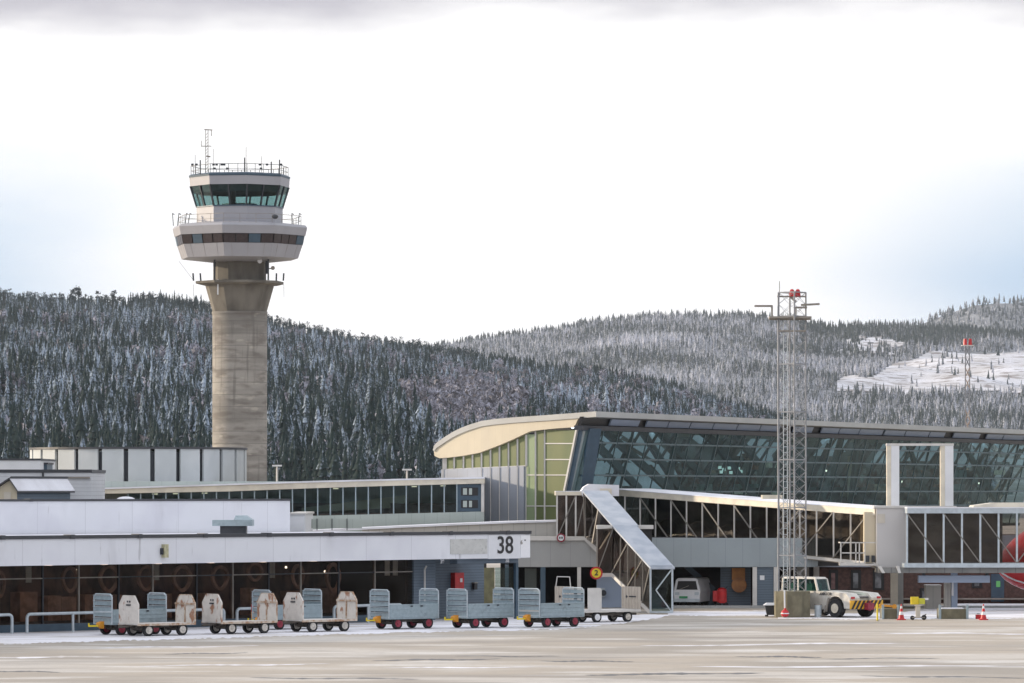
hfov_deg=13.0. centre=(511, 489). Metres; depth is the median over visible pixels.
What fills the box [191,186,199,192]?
cab window
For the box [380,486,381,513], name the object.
window
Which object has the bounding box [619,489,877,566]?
jet bridge
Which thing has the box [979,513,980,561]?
window
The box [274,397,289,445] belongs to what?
spruce tree
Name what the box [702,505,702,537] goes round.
window
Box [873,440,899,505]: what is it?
window
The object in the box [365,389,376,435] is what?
spruce tree
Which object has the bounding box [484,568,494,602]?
door
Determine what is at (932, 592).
service cabinet
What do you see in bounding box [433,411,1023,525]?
terminal
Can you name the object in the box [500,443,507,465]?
window
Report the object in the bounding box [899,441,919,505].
window
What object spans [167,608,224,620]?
guard rail
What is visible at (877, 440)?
window
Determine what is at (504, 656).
wet streak
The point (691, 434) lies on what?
window
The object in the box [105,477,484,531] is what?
glazed walkway
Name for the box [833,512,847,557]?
window
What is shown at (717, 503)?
window
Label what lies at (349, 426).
spruce tree
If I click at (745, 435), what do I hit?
window
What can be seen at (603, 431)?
window
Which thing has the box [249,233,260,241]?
drum window
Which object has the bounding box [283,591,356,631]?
plated cart
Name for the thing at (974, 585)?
window
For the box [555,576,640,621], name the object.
boarded cart
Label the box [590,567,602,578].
round sign
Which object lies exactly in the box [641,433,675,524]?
window
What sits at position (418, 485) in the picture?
window
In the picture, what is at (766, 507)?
window
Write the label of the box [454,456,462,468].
window
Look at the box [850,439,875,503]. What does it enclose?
window frame
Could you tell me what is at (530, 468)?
window
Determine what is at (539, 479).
window
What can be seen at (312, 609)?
baggage cart
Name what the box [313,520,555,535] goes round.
link block
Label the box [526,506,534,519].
window
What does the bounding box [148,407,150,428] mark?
spruce tree
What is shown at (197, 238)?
drum window
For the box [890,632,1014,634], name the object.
snow streak
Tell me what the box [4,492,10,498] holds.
door
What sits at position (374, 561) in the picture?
window
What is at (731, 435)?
window frame
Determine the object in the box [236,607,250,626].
guard rail
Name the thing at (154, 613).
baggage cart
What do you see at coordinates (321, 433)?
spruce tree
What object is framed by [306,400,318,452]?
spruce tree
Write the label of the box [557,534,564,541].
round sign
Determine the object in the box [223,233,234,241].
drum window
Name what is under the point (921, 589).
window
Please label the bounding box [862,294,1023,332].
distant forest
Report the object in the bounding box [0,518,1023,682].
ground
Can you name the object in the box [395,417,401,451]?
spruce tree
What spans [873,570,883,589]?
window
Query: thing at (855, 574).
window
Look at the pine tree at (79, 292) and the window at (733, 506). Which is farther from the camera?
the pine tree at (79, 292)
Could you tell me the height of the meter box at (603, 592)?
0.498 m
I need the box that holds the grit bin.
[764,603,773,616]
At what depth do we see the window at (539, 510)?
260.18 m
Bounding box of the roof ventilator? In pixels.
[212,515,253,533]
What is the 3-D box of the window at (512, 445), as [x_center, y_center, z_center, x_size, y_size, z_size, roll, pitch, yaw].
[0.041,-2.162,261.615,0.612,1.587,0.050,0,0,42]
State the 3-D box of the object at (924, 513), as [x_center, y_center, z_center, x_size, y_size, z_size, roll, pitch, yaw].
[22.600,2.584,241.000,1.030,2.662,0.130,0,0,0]
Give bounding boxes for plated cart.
[118,594,195,635]
[201,593,277,633]
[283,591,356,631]
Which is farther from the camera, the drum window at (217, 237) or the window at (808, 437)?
the drum window at (217, 237)
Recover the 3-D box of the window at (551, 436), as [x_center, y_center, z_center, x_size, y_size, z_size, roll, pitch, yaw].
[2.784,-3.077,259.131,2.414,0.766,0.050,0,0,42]
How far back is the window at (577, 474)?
257.87 m
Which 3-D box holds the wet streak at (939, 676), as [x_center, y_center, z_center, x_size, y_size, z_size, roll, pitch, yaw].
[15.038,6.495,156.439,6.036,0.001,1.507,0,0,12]
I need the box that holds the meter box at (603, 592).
[601,588,605,596]
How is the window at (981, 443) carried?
in the terminal at (526, 467)
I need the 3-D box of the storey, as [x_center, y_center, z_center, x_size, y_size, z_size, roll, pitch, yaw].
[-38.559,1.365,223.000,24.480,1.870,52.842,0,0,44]
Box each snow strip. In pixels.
[0,614,667,643]
[668,610,773,615]
[778,603,1023,619]
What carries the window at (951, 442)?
in the terminal at (526, 467)
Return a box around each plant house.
[0,458,55,468]
[0,469,105,498]
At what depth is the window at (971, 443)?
326.61 m
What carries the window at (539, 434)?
in the terminal at (526, 467)
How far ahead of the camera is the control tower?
477.20 m
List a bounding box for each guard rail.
[0,613,13,633]
[25,611,110,632]
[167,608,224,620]
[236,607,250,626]
[333,603,400,622]
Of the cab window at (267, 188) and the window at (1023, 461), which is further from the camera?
the cab window at (267, 188)
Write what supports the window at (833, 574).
in the brick building at (998, 588)
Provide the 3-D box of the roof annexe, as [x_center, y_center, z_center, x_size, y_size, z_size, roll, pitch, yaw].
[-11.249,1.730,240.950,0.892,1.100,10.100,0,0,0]
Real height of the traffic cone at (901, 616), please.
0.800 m
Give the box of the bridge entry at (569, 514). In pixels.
[554,484,618,538]
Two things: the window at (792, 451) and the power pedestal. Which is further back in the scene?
the window at (792, 451)
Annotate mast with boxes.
[754,281,819,617]
[961,339,973,506]
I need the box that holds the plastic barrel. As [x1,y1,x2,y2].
[814,604,821,616]
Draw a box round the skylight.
[117,497,134,498]
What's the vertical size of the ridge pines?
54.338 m
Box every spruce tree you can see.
[15,403,19,428]
[123,400,130,425]
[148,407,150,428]
[176,400,180,423]
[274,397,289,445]
[293,414,301,455]
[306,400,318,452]
[318,419,326,450]
[334,408,340,450]
[344,397,353,439]
[357,413,367,443]
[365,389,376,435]
[380,404,389,446]
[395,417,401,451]
[401,402,412,441]
[412,382,417,408]
[417,422,423,444]
[429,427,435,462]
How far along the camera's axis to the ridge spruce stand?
3009.69 m
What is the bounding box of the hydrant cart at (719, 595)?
[713,587,727,604]
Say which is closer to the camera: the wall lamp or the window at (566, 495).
the wall lamp
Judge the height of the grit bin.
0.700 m
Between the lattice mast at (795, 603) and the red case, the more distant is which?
the lattice mast at (795, 603)
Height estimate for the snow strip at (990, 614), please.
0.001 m
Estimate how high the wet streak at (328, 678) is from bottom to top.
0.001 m
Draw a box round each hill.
[2,306,1023,517]
[467,316,1023,454]
[917,303,1023,332]
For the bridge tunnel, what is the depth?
243.70 m
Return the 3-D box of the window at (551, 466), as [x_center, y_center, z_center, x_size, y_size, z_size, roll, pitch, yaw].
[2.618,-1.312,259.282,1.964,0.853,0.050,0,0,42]
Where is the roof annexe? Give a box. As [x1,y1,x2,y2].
[290,512,313,531]
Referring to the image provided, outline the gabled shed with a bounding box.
[0,476,74,498]
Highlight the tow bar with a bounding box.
[879,604,896,608]
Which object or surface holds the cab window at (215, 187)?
in the control tower
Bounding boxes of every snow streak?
[0,656,102,658]
[107,645,258,647]
[164,664,302,665]
[392,666,553,667]
[643,643,893,645]
[692,665,993,667]
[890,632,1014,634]
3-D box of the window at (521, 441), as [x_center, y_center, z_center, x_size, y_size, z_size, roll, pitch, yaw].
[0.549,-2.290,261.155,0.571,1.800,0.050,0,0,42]
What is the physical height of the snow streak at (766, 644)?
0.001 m
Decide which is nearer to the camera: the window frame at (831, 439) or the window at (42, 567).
the window at (42, 567)
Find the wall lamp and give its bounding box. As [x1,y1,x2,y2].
[160,544,168,557]
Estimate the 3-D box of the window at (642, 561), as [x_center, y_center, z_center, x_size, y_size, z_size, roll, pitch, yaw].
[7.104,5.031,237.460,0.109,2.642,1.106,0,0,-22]
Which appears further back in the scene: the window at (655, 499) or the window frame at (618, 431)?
the window frame at (618, 431)
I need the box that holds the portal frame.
[886,443,956,506]
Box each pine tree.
[68,289,77,298]
[73,285,82,298]
[109,290,116,300]
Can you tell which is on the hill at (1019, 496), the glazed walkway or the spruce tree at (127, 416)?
the spruce tree at (127, 416)
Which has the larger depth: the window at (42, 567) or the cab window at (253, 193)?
the cab window at (253, 193)
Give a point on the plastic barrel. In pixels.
(817, 608)
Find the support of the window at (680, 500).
in the jet bridge at (685, 513)
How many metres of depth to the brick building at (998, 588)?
258.00 m
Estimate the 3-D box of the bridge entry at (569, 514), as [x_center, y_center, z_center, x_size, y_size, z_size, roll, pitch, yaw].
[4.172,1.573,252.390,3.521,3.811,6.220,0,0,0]
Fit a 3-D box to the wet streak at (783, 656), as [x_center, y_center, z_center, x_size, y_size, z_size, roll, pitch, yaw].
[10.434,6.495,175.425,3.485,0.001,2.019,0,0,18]
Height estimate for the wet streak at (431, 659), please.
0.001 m
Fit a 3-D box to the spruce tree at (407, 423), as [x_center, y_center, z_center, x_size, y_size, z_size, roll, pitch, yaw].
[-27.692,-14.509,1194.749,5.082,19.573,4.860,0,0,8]
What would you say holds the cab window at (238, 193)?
in the control tower
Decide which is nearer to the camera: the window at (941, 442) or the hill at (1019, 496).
the window at (941, 442)
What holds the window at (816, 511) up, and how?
in the jet bridge at (685, 513)
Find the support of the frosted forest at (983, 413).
on the hill at (623, 358)
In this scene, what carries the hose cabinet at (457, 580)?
attached to the terminal at (56, 572)
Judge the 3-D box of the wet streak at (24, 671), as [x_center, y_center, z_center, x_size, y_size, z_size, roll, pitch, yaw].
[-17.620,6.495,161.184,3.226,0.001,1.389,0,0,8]
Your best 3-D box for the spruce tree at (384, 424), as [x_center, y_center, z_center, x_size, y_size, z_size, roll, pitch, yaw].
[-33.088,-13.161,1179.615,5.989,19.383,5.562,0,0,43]
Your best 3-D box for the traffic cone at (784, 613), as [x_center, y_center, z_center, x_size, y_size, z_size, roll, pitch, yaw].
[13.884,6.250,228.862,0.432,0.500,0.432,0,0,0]
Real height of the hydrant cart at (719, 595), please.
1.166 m
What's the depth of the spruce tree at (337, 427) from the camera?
1188.63 m
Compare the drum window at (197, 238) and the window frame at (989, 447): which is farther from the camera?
the drum window at (197, 238)
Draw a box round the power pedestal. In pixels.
[910,597,928,619]
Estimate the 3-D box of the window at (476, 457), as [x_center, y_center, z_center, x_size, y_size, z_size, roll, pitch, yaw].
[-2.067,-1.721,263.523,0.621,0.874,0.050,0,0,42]
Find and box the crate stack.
[731,568,746,591]
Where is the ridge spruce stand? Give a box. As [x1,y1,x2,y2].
[128,289,205,311]
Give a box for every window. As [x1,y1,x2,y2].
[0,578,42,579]
[41,566,78,623]
[77,565,118,622]
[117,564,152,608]
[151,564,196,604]
[182,234,192,243]
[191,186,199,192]
[192,234,202,242]
[195,563,232,619]
[201,184,209,191]
[203,191,216,195]
[203,233,212,242]
[211,184,227,190]
[213,233,222,241]
[217,191,227,196]
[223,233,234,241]
[229,184,245,190]
[231,562,268,618]
[236,191,249,196]
[236,233,247,241]
[248,184,262,190]
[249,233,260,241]
[251,191,267,196]
[261,233,272,242]
[264,185,278,191]
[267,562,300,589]
[268,192,276,195]
[273,234,280,242]
[281,234,288,243]
[288,235,296,243]
[296,235,303,244]
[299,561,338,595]
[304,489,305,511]
[337,561,374,597]
[342,487,343,514]
[373,560,412,611]
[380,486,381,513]
[418,485,419,512]
[447,458,452,468]
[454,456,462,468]
[461,488,477,495]
[461,500,477,507]
[464,455,471,467]
[473,453,480,467]
[482,450,489,466]
[491,447,498,466]
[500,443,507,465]
[509,439,516,465]
[518,435,524,465]
[526,434,534,474]
[526,475,534,505]
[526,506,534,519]
[536,431,543,473]
[536,476,543,504]
[536,507,543,519]
[545,430,574,442]
[545,444,571,458]
[545,460,568,473]
[545,476,565,504]
[545,507,555,519]
[556,495,557,535]
[566,495,566,535]
[572,430,601,490]
[575,497,585,535]
[583,493,585,536]
[592,510,611,549]
[594,431,616,475]
[596,529,613,569]
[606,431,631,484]
[616,432,646,508]
[619,536,620,580]
[627,544,628,584]
[629,432,660,514]
[635,553,635,586]
[639,497,640,524]
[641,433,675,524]
[642,561,643,596]
[655,499,655,536]
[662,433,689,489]
[670,500,680,536]
[677,434,703,491]
[686,501,693,536]
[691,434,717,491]
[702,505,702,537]
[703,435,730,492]
[717,503,718,537]
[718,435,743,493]
[731,435,756,494]
[733,506,734,537]
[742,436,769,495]
[750,506,757,537]
[756,436,781,496]
[766,507,770,537]
[770,439,793,494]
[781,437,807,497]
[793,437,818,499]
[799,510,800,537]
[807,438,830,494]
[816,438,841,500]
[816,511,817,555]
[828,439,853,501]
[829,570,837,589]
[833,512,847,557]
[840,439,864,502]
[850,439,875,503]
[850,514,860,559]
[851,570,860,589]
[862,440,885,503]
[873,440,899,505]
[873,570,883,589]
[883,440,908,505]
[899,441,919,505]
[905,441,930,505]
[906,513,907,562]
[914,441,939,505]
[920,588,923,597]
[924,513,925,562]
[926,442,941,505]
[936,442,961,505]
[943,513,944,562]
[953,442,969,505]
[957,443,979,505]
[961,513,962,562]
[966,443,989,506]
[972,583,981,587]
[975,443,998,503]
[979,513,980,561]
[986,444,1007,502]
[995,444,1017,502]
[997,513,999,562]
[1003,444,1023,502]
[1008,461,1023,523]
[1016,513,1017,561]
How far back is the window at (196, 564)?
213.26 m
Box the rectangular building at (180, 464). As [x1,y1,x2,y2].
[29,447,247,480]
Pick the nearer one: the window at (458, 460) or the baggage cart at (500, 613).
the baggage cart at (500, 613)
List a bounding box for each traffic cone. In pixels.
[781,608,788,617]
[897,604,905,619]
[979,604,987,619]
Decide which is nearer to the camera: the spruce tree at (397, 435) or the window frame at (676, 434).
the window frame at (676, 434)
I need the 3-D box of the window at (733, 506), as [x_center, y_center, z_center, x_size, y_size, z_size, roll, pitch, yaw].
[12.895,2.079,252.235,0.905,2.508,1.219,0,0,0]
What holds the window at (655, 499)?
in the jet bridge at (685, 513)
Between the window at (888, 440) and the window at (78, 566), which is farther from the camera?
the window at (888, 440)
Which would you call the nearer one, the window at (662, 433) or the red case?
the red case
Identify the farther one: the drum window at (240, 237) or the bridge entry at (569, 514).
the drum window at (240, 237)
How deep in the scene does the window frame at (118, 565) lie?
209.75 m
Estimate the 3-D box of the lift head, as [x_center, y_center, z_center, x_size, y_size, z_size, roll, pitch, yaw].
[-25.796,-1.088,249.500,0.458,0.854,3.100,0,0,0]
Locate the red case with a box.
[975,613,980,618]
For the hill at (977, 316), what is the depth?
7281.21 m
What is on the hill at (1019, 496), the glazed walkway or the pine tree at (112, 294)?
the pine tree at (112, 294)
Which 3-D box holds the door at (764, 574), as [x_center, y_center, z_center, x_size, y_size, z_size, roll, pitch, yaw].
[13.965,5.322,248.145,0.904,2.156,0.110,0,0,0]
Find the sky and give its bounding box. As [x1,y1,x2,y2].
[0,0,1023,347]
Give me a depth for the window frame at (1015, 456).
337.56 m
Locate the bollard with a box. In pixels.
[875,604,878,620]
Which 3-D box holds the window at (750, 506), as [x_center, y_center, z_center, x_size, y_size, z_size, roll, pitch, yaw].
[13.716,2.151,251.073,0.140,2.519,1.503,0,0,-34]
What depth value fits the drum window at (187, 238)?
475.68 m
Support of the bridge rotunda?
on the ground
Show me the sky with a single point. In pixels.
(456, 169)
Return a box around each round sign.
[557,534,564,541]
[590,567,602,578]
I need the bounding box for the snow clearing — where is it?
[837,335,1023,393]
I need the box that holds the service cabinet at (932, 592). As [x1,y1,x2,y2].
[924,584,941,608]
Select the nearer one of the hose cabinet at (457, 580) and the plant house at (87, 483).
the hose cabinet at (457, 580)
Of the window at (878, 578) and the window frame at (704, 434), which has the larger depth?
the window frame at (704, 434)
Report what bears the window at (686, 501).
in the jet bridge at (685, 513)
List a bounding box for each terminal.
[0,530,531,632]
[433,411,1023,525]
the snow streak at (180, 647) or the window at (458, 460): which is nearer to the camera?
the snow streak at (180, 647)
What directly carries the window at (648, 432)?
in the terminal at (526, 467)
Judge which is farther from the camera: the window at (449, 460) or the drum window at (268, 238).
the drum window at (268, 238)
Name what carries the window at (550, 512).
in the terminal at (526, 467)
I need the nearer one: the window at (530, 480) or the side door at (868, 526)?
the side door at (868, 526)
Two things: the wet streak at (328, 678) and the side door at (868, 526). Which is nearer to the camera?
the wet streak at (328, 678)
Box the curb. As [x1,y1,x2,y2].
[969,608,1023,609]
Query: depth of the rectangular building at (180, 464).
262.80 m
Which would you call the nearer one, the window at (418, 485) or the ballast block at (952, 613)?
the ballast block at (952, 613)
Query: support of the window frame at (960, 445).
in the terminal at (526, 467)
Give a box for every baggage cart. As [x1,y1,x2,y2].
[88,592,166,634]
[248,588,321,629]
[366,588,438,628]
[444,587,513,627]
[517,587,583,627]
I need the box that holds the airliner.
[999,531,1023,589]
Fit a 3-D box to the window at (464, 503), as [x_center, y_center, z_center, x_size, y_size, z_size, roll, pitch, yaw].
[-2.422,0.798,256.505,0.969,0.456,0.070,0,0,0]
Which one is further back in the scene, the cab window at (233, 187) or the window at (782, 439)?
the cab window at (233, 187)
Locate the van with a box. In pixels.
[674,577,709,604]
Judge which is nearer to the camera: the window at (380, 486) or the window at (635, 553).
the window at (635, 553)
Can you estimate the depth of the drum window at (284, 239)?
475.80 m
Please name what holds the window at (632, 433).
in the terminal at (526, 467)
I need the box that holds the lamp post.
[272,465,281,480]
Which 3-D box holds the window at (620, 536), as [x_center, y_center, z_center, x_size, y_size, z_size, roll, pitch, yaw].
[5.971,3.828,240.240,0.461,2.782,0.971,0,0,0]
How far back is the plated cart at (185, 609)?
200.72 m
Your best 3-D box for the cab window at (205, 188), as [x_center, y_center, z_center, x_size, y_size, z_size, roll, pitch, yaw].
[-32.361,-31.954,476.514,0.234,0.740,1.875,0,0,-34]
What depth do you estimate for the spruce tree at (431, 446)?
1175.80 m
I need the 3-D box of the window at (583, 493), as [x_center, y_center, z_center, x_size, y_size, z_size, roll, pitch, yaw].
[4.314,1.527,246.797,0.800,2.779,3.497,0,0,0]
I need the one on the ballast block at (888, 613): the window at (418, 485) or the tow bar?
the tow bar
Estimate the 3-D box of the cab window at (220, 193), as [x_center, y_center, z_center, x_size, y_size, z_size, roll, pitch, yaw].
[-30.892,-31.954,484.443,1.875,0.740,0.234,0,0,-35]
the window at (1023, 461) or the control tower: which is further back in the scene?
the control tower
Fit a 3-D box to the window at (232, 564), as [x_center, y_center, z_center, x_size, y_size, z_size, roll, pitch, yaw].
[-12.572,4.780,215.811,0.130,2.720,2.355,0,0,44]
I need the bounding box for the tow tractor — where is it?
[780,576,882,617]
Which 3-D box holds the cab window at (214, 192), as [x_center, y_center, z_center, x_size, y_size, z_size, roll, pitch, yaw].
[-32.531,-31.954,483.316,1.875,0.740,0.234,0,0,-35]
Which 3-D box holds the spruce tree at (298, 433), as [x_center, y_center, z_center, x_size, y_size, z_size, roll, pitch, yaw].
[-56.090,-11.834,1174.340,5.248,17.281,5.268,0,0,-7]
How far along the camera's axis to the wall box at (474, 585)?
230.46 m
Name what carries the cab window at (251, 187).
in the control tower
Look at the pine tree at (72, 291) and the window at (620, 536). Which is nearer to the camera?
the window at (620, 536)
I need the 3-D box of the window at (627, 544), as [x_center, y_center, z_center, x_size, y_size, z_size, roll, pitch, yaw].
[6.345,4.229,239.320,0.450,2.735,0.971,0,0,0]
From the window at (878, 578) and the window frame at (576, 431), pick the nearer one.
the window at (878, 578)
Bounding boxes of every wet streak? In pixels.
[0,671,48,671]
[177,652,245,653]
[250,677,397,678]
[375,659,484,660]
[471,655,531,656]
[552,660,631,661]
[603,672,753,675]
[737,656,819,657]
[847,658,931,658]
[878,676,1008,677]
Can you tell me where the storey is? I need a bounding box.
[0,499,290,534]
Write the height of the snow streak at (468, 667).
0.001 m
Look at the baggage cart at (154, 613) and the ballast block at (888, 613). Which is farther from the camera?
the ballast block at (888, 613)
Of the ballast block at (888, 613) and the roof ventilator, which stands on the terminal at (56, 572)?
the roof ventilator
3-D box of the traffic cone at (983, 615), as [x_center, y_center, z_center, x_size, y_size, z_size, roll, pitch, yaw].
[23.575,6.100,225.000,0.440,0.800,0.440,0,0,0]
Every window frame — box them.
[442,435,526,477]
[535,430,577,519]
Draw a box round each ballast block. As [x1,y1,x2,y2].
[880,605,899,618]
[937,605,968,618]
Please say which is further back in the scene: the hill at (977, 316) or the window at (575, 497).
the hill at (977, 316)
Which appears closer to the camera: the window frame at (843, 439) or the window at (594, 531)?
the window at (594, 531)
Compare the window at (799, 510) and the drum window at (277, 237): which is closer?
the window at (799, 510)
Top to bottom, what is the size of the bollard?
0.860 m
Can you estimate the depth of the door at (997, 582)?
257.93 m
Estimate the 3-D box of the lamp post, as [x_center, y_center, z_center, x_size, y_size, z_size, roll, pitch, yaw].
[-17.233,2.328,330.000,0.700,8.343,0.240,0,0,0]
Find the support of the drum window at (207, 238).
in the control tower
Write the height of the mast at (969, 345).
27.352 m
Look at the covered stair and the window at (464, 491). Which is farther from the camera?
the window at (464, 491)
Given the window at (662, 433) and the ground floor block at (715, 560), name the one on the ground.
the ground floor block at (715, 560)
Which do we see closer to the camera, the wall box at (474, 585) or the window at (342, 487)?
the wall box at (474, 585)
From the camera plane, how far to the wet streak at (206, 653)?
178.78 m
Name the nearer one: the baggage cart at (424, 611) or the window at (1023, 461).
the baggage cart at (424, 611)
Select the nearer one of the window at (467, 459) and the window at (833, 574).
the window at (833, 574)
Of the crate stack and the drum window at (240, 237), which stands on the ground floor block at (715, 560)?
the crate stack
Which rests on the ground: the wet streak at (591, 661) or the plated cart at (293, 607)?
the wet streak at (591, 661)
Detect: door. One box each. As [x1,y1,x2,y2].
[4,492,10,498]
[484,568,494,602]
[757,567,772,604]
[860,512,875,562]
[991,574,1003,601]
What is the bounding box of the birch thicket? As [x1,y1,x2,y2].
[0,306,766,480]
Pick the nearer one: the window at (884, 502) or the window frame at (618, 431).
the window frame at (618, 431)
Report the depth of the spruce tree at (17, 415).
1253.15 m
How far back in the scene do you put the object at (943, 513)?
240.95 m
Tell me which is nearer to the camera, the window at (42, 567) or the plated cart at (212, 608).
the plated cart at (212, 608)
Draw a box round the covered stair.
[583,491,674,612]
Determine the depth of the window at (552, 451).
259.26 m
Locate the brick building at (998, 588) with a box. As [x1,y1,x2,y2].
[797,534,1023,602]
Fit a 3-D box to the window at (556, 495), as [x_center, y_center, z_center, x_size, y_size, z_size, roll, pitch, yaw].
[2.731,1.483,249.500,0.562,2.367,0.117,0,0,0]
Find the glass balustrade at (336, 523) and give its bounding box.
[311,519,361,527]
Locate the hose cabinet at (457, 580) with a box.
[451,573,463,588]
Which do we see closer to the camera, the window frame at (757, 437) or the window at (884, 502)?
the window frame at (757, 437)
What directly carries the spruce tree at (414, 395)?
on the hill at (1019, 496)
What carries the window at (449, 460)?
in the terminal at (526, 467)
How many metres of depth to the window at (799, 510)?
248.11 m
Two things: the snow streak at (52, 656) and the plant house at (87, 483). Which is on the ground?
the snow streak at (52, 656)
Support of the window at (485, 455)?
in the terminal at (526, 467)
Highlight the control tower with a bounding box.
[172,129,306,480]
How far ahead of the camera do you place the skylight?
226.18 m
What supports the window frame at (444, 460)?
in the terminal at (526, 467)
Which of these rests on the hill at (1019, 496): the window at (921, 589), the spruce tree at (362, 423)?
the spruce tree at (362, 423)
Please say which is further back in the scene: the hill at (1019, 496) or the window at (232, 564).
the hill at (1019, 496)
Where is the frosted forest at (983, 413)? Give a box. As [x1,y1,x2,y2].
[419,308,1023,467]
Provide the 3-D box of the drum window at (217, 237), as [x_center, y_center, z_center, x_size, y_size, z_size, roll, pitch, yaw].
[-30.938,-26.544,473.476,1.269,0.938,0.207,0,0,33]
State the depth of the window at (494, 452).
262.51 m
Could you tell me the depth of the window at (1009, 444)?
335.42 m
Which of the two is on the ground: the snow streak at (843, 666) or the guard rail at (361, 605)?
the snow streak at (843, 666)
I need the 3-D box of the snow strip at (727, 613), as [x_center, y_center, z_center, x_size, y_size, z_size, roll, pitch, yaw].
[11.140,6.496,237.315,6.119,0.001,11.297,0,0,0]
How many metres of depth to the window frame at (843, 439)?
300.08 m
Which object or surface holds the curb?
on the ground
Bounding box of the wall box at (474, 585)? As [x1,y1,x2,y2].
[472,582,477,589]
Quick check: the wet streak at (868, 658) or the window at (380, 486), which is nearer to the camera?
the wet streak at (868, 658)
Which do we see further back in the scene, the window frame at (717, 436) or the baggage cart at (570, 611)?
the window frame at (717, 436)
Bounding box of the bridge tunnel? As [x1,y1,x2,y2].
[875,503,1023,607]
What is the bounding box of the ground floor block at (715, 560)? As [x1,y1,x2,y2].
[500,536,1023,607]
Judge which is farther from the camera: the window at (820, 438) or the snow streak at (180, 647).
the window at (820, 438)
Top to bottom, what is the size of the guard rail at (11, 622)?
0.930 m
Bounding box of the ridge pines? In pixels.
[0,288,480,357]
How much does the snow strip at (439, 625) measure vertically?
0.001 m
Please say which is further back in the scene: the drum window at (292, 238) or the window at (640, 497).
the drum window at (292, 238)
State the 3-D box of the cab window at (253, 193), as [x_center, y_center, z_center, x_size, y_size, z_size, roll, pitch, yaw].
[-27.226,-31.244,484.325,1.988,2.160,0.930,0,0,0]
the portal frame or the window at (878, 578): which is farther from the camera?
the window at (878, 578)
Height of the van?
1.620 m
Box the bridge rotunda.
[838,506,913,608]
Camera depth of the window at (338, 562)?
220.08 m
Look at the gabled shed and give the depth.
225.74 m
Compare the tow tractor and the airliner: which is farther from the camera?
the airliner
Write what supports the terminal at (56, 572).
on the ground
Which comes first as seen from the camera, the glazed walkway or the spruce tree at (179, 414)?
the glazed walkway
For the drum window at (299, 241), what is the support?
in the control tower
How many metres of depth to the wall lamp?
208.92 m
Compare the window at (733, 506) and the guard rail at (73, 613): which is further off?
the window at (733, 506)
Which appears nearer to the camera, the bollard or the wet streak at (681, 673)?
the wet streak at (681, 673)
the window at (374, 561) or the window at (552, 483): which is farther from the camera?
the window at (552, 483)
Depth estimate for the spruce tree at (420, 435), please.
1176.73 m
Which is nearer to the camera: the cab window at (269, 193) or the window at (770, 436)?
the window at (770, 436)
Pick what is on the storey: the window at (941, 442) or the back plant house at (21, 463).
the back plant house at (21, 463)
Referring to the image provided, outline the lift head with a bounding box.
[44,462,53,468]
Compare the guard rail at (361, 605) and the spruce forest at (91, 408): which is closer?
the guard rail at (361, 605)
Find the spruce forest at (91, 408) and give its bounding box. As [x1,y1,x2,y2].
[0,291,997,506]
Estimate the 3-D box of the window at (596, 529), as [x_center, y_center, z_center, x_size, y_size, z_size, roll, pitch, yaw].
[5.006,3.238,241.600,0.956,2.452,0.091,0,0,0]
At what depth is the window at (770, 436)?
286.76 m
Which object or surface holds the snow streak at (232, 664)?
on the ground
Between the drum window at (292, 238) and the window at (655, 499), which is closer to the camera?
the window at (655, 499)
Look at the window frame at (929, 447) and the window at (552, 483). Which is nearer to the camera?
the window at (552, 483)
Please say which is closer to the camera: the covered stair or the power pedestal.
the power pedestal
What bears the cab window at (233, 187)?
in the control tower

